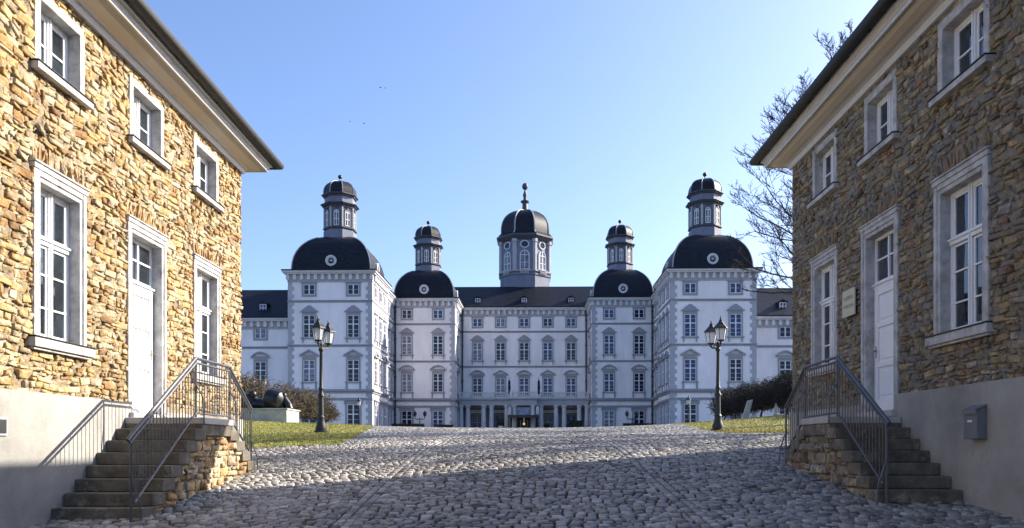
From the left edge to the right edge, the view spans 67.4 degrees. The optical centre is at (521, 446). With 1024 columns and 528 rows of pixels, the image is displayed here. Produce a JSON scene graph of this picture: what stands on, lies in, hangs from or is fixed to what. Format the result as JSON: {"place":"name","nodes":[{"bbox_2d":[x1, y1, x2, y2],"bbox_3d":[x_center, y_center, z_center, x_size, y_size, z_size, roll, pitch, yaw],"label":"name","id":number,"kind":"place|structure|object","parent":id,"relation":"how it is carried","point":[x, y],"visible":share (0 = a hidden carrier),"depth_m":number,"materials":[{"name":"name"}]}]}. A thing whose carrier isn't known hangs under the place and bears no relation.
{"place":"outdoors","nodes":[
{"label":"outdoors","id":0,"kind":"place"},
{"bbox_2d":[144,0,877,291],"label":"sky","id":1,"kind":"structure","parent":0,"point":[609,112],"materials":[{"name":"blue"}]},
{"bbox_2d":[242,414,789,447],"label":"lawn","id":2,"kind":"structure","parent":0,"point":[302,425],"depth_m":28.32,"materials":[{"name":"plant"}]},
{"bbox_2d":[241,372,274,396],"bbox_3d":[-16.389,-2.931,44.753,2.874,3.051,4.402,0,0,0],"label":"clipped tree","id":3,"kind":"object","parent":2,"relation":"on","point":[252,387],"visible":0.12,"depth_m":45.24,"materials":[{"name":"brown plant"}]},
{"bbox_2d":[242,408,299,421],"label":"sculpture plinth","id":4,"kind":"structure","parent":2,"relation":"on","point":[277,414],"depth_m":38.00,"materials":[{"name":"stone"}]},
{"bbox_2d":[242,389,292,408],"bbox_3d":[-13.216,-2.344,38.963,3.349,1.089,1.214,0,0,12],"label":"bronze sculpture","id":5,"kind":"object","parent":4,"relation":"on","point":[273,398],"visible":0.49,"depth_m":38.48,"materials":[{"name":"black metal"}]},
{"bbox_2d":[311,316,335,432],"bbox_3d":[-6.973,-2.484,26.960,0.674,4.051,1.377,0,0,0],"label":"street lamp","id":6,"kind":"object","parent":2,"relation":"on","point":[320,331],"visible":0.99,"depth_m":26.93,"materials":[{"name":"black metal"}]},
{"bbox_2d":[704,316,727,430],"bbox_3d":[6.958,-2.555,27.460,0.664,4.051,1.377,0,0,0],"label":"street lamp","id":7,"kind":"object","parent":2,"relation":"on","point":[717,332],"visible":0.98,"depth_m":27.43,"materials":[{"name":"black metal"}]},
{"bbox_2d":[726,19,852,294],"bbox_3d":[13.586,-9.240,31.714,9.606,16.642,9.195,0,0,0],"label":"bare tree","id":8,"kind":"object","parent":2,"relation":"on","point":[780,206],"visible":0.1,"depth_m":32.21,"materials":[{"name":"brown plant"}]},
{"bbox_2d":[26,424,1023,527],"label":"cobbled road","id":9,"kind":"structure","parent":0,"point":[282,471],"depth_m":11.61,"materials":[{"name":"stone"}]},
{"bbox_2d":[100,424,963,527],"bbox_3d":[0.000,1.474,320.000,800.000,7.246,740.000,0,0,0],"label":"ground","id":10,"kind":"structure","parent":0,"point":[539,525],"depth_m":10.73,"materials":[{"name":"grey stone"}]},
{"bbox_2d":[0,0,283,527],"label":"stone gatehouse","id":11,"kind":"object","parent":10,"relation":"on","point":[133,146],"visible":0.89,"depth_m":11.10,"materials":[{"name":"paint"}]},
{"bbox_2d":[0,417,7,435],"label":"wall hatch","id":12,"kind":"object","parent":11,"relation":"attached to","point":[3,426],"depth_m":8.95,"materials":[{"name":"metal"}]},
{"bbox_2d":[25,158,96,359],"bbox_3d":[-6.169,-2.393,10.140,0.382,2.375,1.364,0,0,0],"label":"window","id":13,"kind":"structure","parent":11,"relation":"in","point":[59,203],"depth_m":10.31,"materials":[{"name":"white paint"}]},
{"bbox_2d":[29,0,95,109],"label":"window","id":14,"kind":"structure","parent":11,"relation":"in","point":[58,41],"depth_m":10.30,"materials":[{"name":"white paint"}]},
{"bbox_2d":[125,214,171,416],"bbox_3d":[-6.190,-2.000,12.490,0.420,3.160,1.340,0,0,0],"label":"door","id":15,"kind":"structure","parent":11,"relation":"in","point":[146,282],"depth_m":12.70,"materials":[{"name":"white paint"}]},
{"bbox_2d":[126,74,171,170],"bbox_3d":[-6.159,-5.245,12.495,0.362,1.070,1.314,0,0,0],"label":"window","id":16,"kind":"structure","parent":11,"relation":"in","point":[146,121],"depth_m":12.67,"materials":[{"name":"white paint"}]},
{"bbox_2d":[190,135,224,211],"bbox_3d":[-6.159,-5.245,14.835,0.362,1.070,1.334,0,0,0],"label":"window","id":17,"kind":"structure","parent":11,"relation":"in","point":[205,175],"depth_m":15.05,"materials":[{"name":"white paint"}]},
{"bbox_2d":[190,253,225,386],"bbox_3d":[-6.169,-2.393,14.870,0.382,2.375,1.464,0,0,0],"label":"window","id":18,"kind":"structure","parent":11,"relation":"in","point":[206,286],"depth_m":15.15,"materials":[{"name":"white paint"}]},
{"bbox_2d":[52,357,257,521],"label":"entrance stairs","id":19,"kind":"structure","parent":10,"relation":"on","point":[147,463],"depth_m":11.09,"materials":[{"name":"stone"}]},
{"bbox_2d":[778,355,962,504],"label":"entrance stairs","id":20,"kind":"structure","parent":10,"relation":"on","point":[882,458],"depth_m":11.08,"materials":[{"name":"stone"}]},
{"bbox_2d":[749,0,1023,519],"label":"stone gatehouse","id":21,"kind":"object","parent":10,"relation":"on","point":[894,141],"visible":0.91,"depth_m":11.02,"materials":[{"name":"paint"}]},
{"bbox_2d":[806,128,839,208],"bbox_3d":[5.859,-5.290,14.685,0.362,1.120,1.334,0,0,0],"label":"window","id":22,"kind":"structure","parent":21,"relation":"in","point":[824,158],"depth_m":14.94,"materials":[{"name":"white paint"}]},
{"bbox_2d":[806,243,840,377],"bbox_3d":[5.869,-2.538,14.690,0.382,2.345,1.464,0,0,0],"label":"window","id":23,"kind":"structure","parent":21,"relation":"in","point":[824,271],"depth_m":14.99,"materials":[{"name":"white paint"}]},
{"bbox_2d":[842,287,855,318],"bbox_3d":[5.726,-2.505,13.440,0.028,0.470,0.500,0,0,0],"label":"wall plaque","id":24,"kind":"object","parent":21,"relation":"attached to","point":[848,302],"depth_m":13.39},
{"bbox_2d":[857,204,900,416],"bbox_3d":[5.890,-2.085,12.425,0.420,3.250,1.330,0,0,0],"label":"door","id":25,"kind":"structure","parent":21,"relation":"in","point":[880,291],"depth_m":12.65,"materials":[{"name":"white paint"}]},
{"bbox_2d":[856,67,901,166],"bbox_3d":[5.859,-5.290,12.410,0.362,1.120,1.284,0,0,0],"label":"window","id":26,"kind":"structure","parent":21,"relation":"in","point":[880,113],"depth_m":12.60,"materials":[{"name":"white paint"}]},
{"bbox_2d":[923,146,994,348],"bbox_3d":[5.869,-2.538,10.130,0.382,2.345,1.464,0,0,0],"label":"window","id":27,"kind":"structure","parent":21,"relation":"in","point":[961,226],"depth_m":10.29,"materials":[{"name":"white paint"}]},
{"bbox_2d":[927,0,995,107],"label":"window","id":28,"kind":"structure","parent":21,"relation":"in","point":[963,45],"depth_m":10.27,"materials":[{"name":"white paint"}]},
{"bbox_2d":[961,404,986,438],"bbox_3d":[5.680,-0.305,9.645,0.140,0.430,0.310,0,0,0],"label":"letterbox","id":29,"kind":"object","parent":21,"relation":"attached to","point":[974,421],"visible":1,"depth_m":9.55,"materials":[{"name":"grey metal"}]},
{"bbox_2d":[742,400,752,418],"bbox_3d":[14.706,-2.379,50.050,0.694,1.293,0.298,0,0,0],"label":"standing stone","id":30,"kind":"object","parent":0,"point":[746,412],"visible":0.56,"depth_m":49.93,"materials":[{"name":"grey stone"}]},
{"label":"forecourt","id":31,"kind":"structure","parent":0,"visible":0},
{"bbox_2d":[242,376,273,397],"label":"clipped tree","id":32,"kind":"object","parent":31,"relation":"on","point":[260,390],"visible":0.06,"depth_m":47.54,"materials":[{"name":"brown plant"}]},
{"bbox_2d":[264,381,303,408],"bbox_3d":[-16.358,-2.903,51.326,2.838,2.940,4.352,0,0,0],"label":"clipped tree","id":33,"kind":"object","parent":31,"relation":"on","point":[290,398],"visible":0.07,"depth_m":51.72,"materials":[{"name":"brown plant"}]},
{"bbox_2d":[282,385,313,415],"bbox_3d":[-16.359,-2.908,54.389,2.829,2.927,4.437,0,0,0],"label":"clipped tree","id":34,"kind":"object","parent":31,"relation":"on","point":[299,405],"visible":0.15,"depth_m":54.81,"materials":[{"name":"brown plant"}]},
{"bbox_2d":[289,388,325,422],"bbox_3d":[-16.374,-2.917,57.728,2.896,2.909,4.572,0,0,0],"label":"clipped tree","id":35,"kind":"object","parent":31,"relation":"on","point":[312,412],"visible":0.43,"depth_m":57.27,"materials":[{"name":"brown plant"}]},
{"bbox_2d":[307,391,333,422],"bbox_3d":[-16.383,-2.931,60.954,2.832,2.909,4.212,0,0,0],"label":"clipped tree","id":36,"kind":"object","parent":31,"relation":"on","point":[326,403],"visible":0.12,"depth_m":60.89,"materials":[{"name":"brown plant"}]},
{"bbox_2d":[315,394,342,423],"bbox_3d":[-16.345,-2.881,64.203,2.832,2.967,4.353,0,0,0],"label":"clipped tree","id":37,"kind":"object","parent":31,"relation":"on","point":[334,414],"visible":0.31,"depth_m":63.81,"materials":[{"name":"brown plant"}]},
{"bbox_2d":[392,423,424,426],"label":"box hedge","id":38,"kind":"object","parent":31,"relation":"on","point":[410,425],"visible":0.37,"depth_m":99.12,"materials":[{"name":"green plant"}]},
{"bbox_2d":[241,172,792,427],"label":"baroque palace","id":39,"kind":"structure","parent":31,"relation":"on","point":[615,342],"depth_m":99.90,"materials":[{"name":"paint"}]},
{"bbox_2d":[253,326,267,339],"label":"window","id":40,"kind":"structure","parent":39,"relation":"in","point":[259,333],"depth_m":86.59,"materials":[{"name":"white paint"}]},
{"bbox_2d":[251,352,269,388],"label":"window","id":41,"kind":"structure","parent":39,"relation":"in","point":[260,365],"depth_m":86.61,"materials":[{"name":"white paint"}]},
{"bbox_2d":[300,305,317,342],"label":"window","id":42,"kind":"structure","parent":39,"relation":"in","point":[308,319],"depth_m":84.87,"materials":[{"name":"white paint"}]},
{"bbox_2d":[299,349,318,388],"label":"window","id":43,"kind":"structure","parent":39,"relation":"in","point":[308,363],"depth_m":84.89,"materials":[{"name":"white glass"}]},
{"bbox_2d":[301,282,317,296],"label":"window","id":44,"kind":"structure","parent":39,"relation":"in","point":[309,289],"depth_m":84.87,"materials":[{"name":"white paint"}]},
{"bbox_2d":[344,305,361,342],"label":"window","id":45,"kind":"structure","parent":39,"relation":"in","point":[353,312],"depth_m":84.79,"materials":[{"name":"white paint"}]},
{"bbox_2d":[343,349,362,388],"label":"window","id":46,"kind":"structure","parent":39,"relation":"in","point":[352,363],"depth_m":84.79,"materials":[{"name":"grey glass"}]},
{"bbox_2d":[343,399,362,424],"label":"window","id":47,"kind":"structure","parent":39,"relation":"in","point":[351,408],"depth_m":84.81,"materials":[{"name":"white paint"}]},
{"bbox_2d":[345,282,361,296],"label":"window","id":48,"kind":"structure","parent":39,"relation":"in","point":[352,288],"depth_m":84.79,"materials":[{"name":"white paint"}]},
{"bbox_2d":[374,308,378,345],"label":"window","id":49,"kind":"structure","parent":39,"relation":"in","point":[376,315],"depth_m":86.54,"materials":[{"name":"white paint"}]},
{"bbox_2d":[374,352,379,389],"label":"window","id":50,"kind":"structure","parent":39,"relation":"in","point":[376,355],"depth_m":86.57,"materials":[{"name":"white paint"}]},
{"bbox_2d":[374,400,379,425],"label":"window","id":51,"kind":"structure","parent":39,"relation":"in","point":[376,402],"depth_m":86.70,"materials":[{"name":"white paint"}]},
{"bbox_2d":[379,312,383,348],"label":"window","id":52,"kind":"structure","parent":39,"relation":"in","point":[381,319],"depth_m":89.33,"materials":[{"name":"white paint"}]},
{"bbox_2d":[379,354,383,390],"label":"window","id":53,"kind":"structure","parent":39,"relation":"in","point":[381,355],"depth_m":89.33,"materials":[{"name":"white paint"}]},
{"bbox_2d":[379,401,383,425],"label":"window","id":54,"kind":"structure","parent":39,"relation":"in","point":[380,403],"depth_m":89.33,"materials":[{"name":"white paint"}]},
{"bbox_2d":[383,316,387,351],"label":"window","id":55,"kind":"structure","parent":39,"relation":"in","point":[385,322],"depth_m":91.74,"materials":[{"name":"white paint"}]},
{"bbox_2d":[383,402,387,425],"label":"window","id":56,"kind":"structure","parent":39,"relation":"in","point":[384,404],"depth_m":91.68,"materials":[{"name":"white paint"}]},
{"bbox_2d":[383,357,388,392],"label":"window","id":57,"kind":"structure","parent":39,"relation":"in","point":[385,358],"depth_m":91.72,"materials":[{"name":"white glass"}]},
{"bbox_2d":[387,324,391,356],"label":"window","id":58,"kind":"structure","parent":39,"relation":"in","point":[389,327],"depth_m":97.64,"materials":[{"name":"white paint"}]},
{"bbox_2d":[387,362,392,396],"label":"window","id":59,"kind":"structure","parent":39,"relation":"in","point":[390,365],"depth_m":97.64,"materials":[{"name":"white glass"}]},
{"bbox_2d":[391,364,394,397],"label":"window","id":60,"kind":"structure","parent":39,"relation":"in","point":[393,366],"depth_m":99.88,"materials":[{"name":"white paint"}]},
{"bbox_2d":[399,328,413,358],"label":"window","id":61,"kind":"structure","parent":39,"relation":"in","point":[406,339],"depth_m":100.81,"materials":[{"name":"white paint"}]},
{"bbox_2d":[398,407,414,423],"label":"window","id":62,"kind":"structure","parent":39,"relation":"in","point":[406,413],"depth_m":100.81,"materials":[{"name":"white paint"}]},
{"bbox_2d":[400,308,413,319],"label":"window","id":63,"kind":"structure","parent":39,"relation":"in","point":[406,313],"depth_m":100.81,"materials":[{"name":"white paint"}]},
{"bbox_2d":[399,365,414,397],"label":"window","id":64,"kind":"structure","parent":39,"relation":"in","point":[406,373],"depth_m":100.81,"materials":[{"name":"white glass"}]},
{"bbox_2d":[431,308,444,319],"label":"window","id":65,"kind":"structure","parent":39,"relation":"in","point":[437,313],"depth_m":100.74,"materials":[{"name":"white paint"}]},
{"bbox_2d":[430,328,445,358],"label":"window","id":66,"kind":"structure","parent":39,"relation":"in","point":[437,339],"depth_m":100.74,"materials":[{"name":"white paint"}]},
{"bbox_2d":[430,365,445,397],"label":"window","id":67,"kind":"structure","parent":39,"relation":"in","point":[437,373],"depth_m":100.76,"materials":[{"name":"white glass"}]},
{"bbox_2d":[430,407,445,426],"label":"window","id":68,"kind":"structure","parent":39,"relation":"in","point":[437,413],"depth_m":100.74,"materials":[{"name":"white paint"}]},
{"bbox_2d":[471,413,480,427],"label":"entrance door","id":69,"kind":"structure","parent":39,"relation":"in","point":[475,417],"depth_m":107.50,"materials":[{"name":"glass"}]},
{"bbox_2d":[471,316,483,327],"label":"window","id":70,"kind":"structure","parent":39,"relation":"in","point":[477,321],"depth_m":107.55,"materials":[{"name":"white paint"}]},
{"bbox_2d":[471,335,483,364],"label":"window","id":71,"kind":"structure","parent":39,"relation":"in","point":[477,346],"depth_m":107.55,"materials":[{"name":"white paint"}]},
{"bbox_2d":[470,370,484,396],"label":"window","id":72,"kind":"structure","parent":39,"relation":"in","point":[477,381],"depth_m":107.55,"materials":[{"name":"white paint"}]},
{"bbox_2d":[494,413,503,427],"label":"entrance door","id":73,"kind":"structure","parent":39,"relation":"in","point":[497,416],"depth_m":107.44,"materials":[{"name":"metal"}]},
{"bbox_2d":[494,316,506,327],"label":"window","id":74,"kind":"structure","parent":39,"relation":"in","point":[500,321],"depth_m":107.50,"materials":[{"name":"white paint"}]},
{"bbox_2d":[493,335,507,364],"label":"window","id":75,"kind":"structure","parent":39,"relation":"in","point":[500,346],"depth_m":107.50,"materials":[{"name":"white paint"}]},
{"bbox_2d":[493,370,507,396],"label":"window","id":76,"kind":"structure","parent":39,"relation":"in","point":[500,381],"depth_m":107.52,"materials":[{"name":"white glass"}]},
{"bbox_2d":[517,335,530,363],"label":"window","id":77,"kind":"structure","parent":39,"relation":"in","point":[524,346],"depth_m":107.42,"materials":[{"name":"white paint"}]},
{"bbox_2d":[518,316,530,327],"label":"window","id":78,"kind":"structure","parent":39,"relation":"in","point":[523,321],"depth_m":107.42,"materials":[{"name":"white paint"}]},
{"bbox_2d":[517,370,531,396],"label":"window","id":79,"kind":"structure","parent":39,"relation":"in","point":[524,381],"depth_m":107.42,"materials":[{"name":"white glass"}]},
{"bbox_2d":[541,316,553,327],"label":"window","id":80,"kind":"structure","parent":39,"relation":"in","point":[547,321],"depth_m":107.36,"materials":[{"name":"white paint"}]},
{"bbox_2d":[540,370,554,396],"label":"window","id":81,"kind":"structure","parent":39,"relation":"in","point":[547,381],"depth_m":107.39,"materials":[{"name":"white paint"}]},
{"bbox_2d":[541,335,554,364],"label":"window","id":82,"kind":"structure","parent":39,"relation":"in","point":[547,346],"depth_m":107.36,"materials":[{"name":"white paint"}]},
{"bbox_2d":[543,413,553,427],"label":"entrance door","id":83,"kind":"structure","parent":39,"relation":"in","point":[548,418],"depth_m":107.31,"materials":[{"name":"metal"}]},
{"bbox_2d":[564,335,577,363],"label":"window","id":84,"kind":"structure","parent":39,"relation":"in","point":[570,345],"depth_m":107.29,"materials":[{"name":"white paint"}]},
{"bbox_2d":[563,370,578,396],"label":"window","id":85,"kind":"structure","parent":39,"relation":"in","point":[570,381],"depth_m":107.31,"materials":[{"name":"white glass"}]},
{"bbox_2d":[565,316,577,327],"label":"window","id":86,"kind":"structure","parent":39,"relation":"in","point":[570,321],"depth_m":107.31,"materials":[{"name":"white paint"}]},
{"bbox_2d":[566,413,576,427],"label":"entrance door","id":87,"kind":"structure","parent":39,"relation":"in","point":[570,416],"depth_m":107.26,"materials":[{"name":"metal"}]},
{"bbox_2d":[602,307,615,319],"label":"window","id":88,"kind":"structure","parent":39,"relation":"in","point":[608,312],"depth_m":100.32,"materials":[{"name":"white paint"}]},
{"bbox_2d":[601,327,616,358],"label":"window","id":89,"kind":"structure","parent":39,"relation":"in","point":[609,333],"depth_m":100.32,"materials":[{"name":"white paint"}]},
{"bbox_2d":[601,364,616,397],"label":"window","id":90,"kind":"structure","parent":39,"relation":"in","point":[608,376],"depth_m":100.32,"materials":[{"name":"white glass"}]},
{"bbox_2d":[601,406,616,426],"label":"window","id":91,"kind":"structure","parent":39,"relation":"in","point":[608,412],"depth_m":100.32,"materials":[{"name":"white paint"}]},
{"bbox_2d":[632,307,645,319],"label":"window","id":92,"kind":"structure","parent":39,"relation":"in","point":[638,312],"depth_m":100.25,"materials":[{"name":"white paint"}]},
{"bbox_2d":[631,327,646,358],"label":"window","id":93,"kind":"structure","parent":39,"relation":"in","point":[639,333],"depth_m":100.25,"materials":[{"name":"white paint"}]},
{"bbox_2d":[631,364,646,397],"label":"window","id":94,"kind":"structure","parent":39,"relation":"in","point":[638,376],"depth_m":100.25,"materials":[{"name":"white paint"}]},
{"bbox_2d":[631,406,646,423],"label":"window","id":95,"kind":"structure","parent":39,"relation":"in","point":[641,418],"depth_m":100.25,"materials":[{"name":"white paint"}]},
{"bbox_2d":[660,354,664,390],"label":"window","id":96,"kind":"structure","parent":39,"relation":"in","point":[662,355],"depth_m":88.73,"materials":[{"name":"white paint"}]},
{"bbox_2d":[661,312,664,347],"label":"window","id":97,"kind":"structure","parent":39,"relation":"in","point":[663,314],"depth_m":88.73,"materials":[{"name":"white paint"}]},
{"bbox_2d":[664,351,668,389],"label":"window","id":98,"kind":"structure","parent":39,"relation":"in","point":[666,355],"depth_m":86.12,"materials":[{"name":"white paint"}]},
{"bbox_2d":[665,307,668,345],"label":"window","id":99,"kind":"structure","parent":39,"relation":"in","point":[667,310],"depth_m":86.12,"materials":[{"name":"white paint"}]},
{"bbox_2d":[680,348,699,388],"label":"window","id":100,"kind":"structure","parent":39,"relation":"in","point":[689,363],"depth_m":84.09,"materials":[{"name":"white glass"}]},
{"bbox_2d":[680,399,699,422],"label":"window","id":101,"kind":"structure","parent":39,"relation":"in","point":[694,404],"depth_m":84.07,"materials":[{"name":"white paint"}]},
{"bbox_2d":[682,280,698,294],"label":"window","id":102,"kind":"structure","parent":39,"relation":"in","point":[690,287],"depth_m":84.07,"materials":[{"name":"white paint"}]},
{"bbox_2d":[681,304,699,341],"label":"window","id":103,"kind":"structure","parent":39,"relation":"in","point":[690,311],"depth_m":84.07,"materials":[{"name":"glass"}]},
{"bbox_2d":[727,280,743,294],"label":"window","id":104,"kind":"structure","parent":39,"relation":"in","point":[733,289],"depth_m":83.98,"materials":[{"name":"white paint"}]},
{"bbox_2d":[726,304,744,341],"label":"window","id":105,"kind":"structure","parent":39,"relation":"in","point":[735,312],"depth_m":83.98,"materials":[{"name":"glass"}]},
{"bbox_2d":[726,348,745,388],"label":"window","id":106,"kind":"structure","parent":39,"relation":"in","point":[735,363],"depth_m":84.00,"materials":[{"name":"grey glass"}]},
{"bbox_2d":[776,350,791,376],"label":"window","id":107,"kind":"structure","parent":39,"relation":"in","point":[783,363],"depth_m":85.45,"materials":[{"name":"grey glass"}]},
{"bbox_2d":[777,324,792,338],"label":"window","id":108,"kind":"structure","parent":39,"relation":"in","point":[783,333],"depth_m":85.45,"materials":[{"name":"white paint"}]},
{"bbox_2d":[707,387,737,419],"bbox_3d":[16.905,-3.325,63.841,2.960,3.036,4.542,0,0,0],"label":"clipped tree","id":109,"kind":"object","parent":31,"relation":"on","point":[712,404],"visible":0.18,"depth_m":63.93,"materials":[{"name":"green plant"}]},
{"bbox_2d":[720,385,742,418],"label":"clipped tree","id":110,"kind":"object","parent":31,"relation":"on","point":[727,404],"visible":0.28,"depth_m":60.73,"materials":[{"name":"green plant"}]},
{"bbox_2d":[726,382,766,417],"bbox_3d":[16.775,-3.365,57.291,2.850,2.890,4.581,0,0,0],"label":"bush","id":111,"kind":"object","parent":31,"relation":"on","point":[739,397],"visible":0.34,"depth_m":56.88,"materials":[{"name":"green plant"}]},
{"bbox_2d":[741,377,773,416],"bbox_3d":[16.934,-3.365,53.791,2.838,2.925,4.197,0,0,0],"label":"bush","id":112,"kind":"object","parent":31,"relation":"on","point":[755,406],"visible":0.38,"depth_m":53.73,"materials":[{"name":"green plant"}]},
{"bbox_2d":[750,372,791,410],"bbox_3d":[16.953,-3.365,50.828,2.937,2.953,4.469,0,0,0],"label":"bush","id":113,"kind":"object","parent":31,"relation":"on","point":[766,398],"visible":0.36,"depth_m":50.59,"materials":[{"name":"green plant"}]},
{"bbox_2d":[764,369,792,408],"bbox_3d":[16.891,-3.366,47.614,2.875,2.964,4.609,0,0,0],"label":"bush","id":114,"kind":"object","parent":31,"relation":"on","point":[783,384],"visible":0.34,"depth_m":47.77,"materials":[{"name":"green plant"}]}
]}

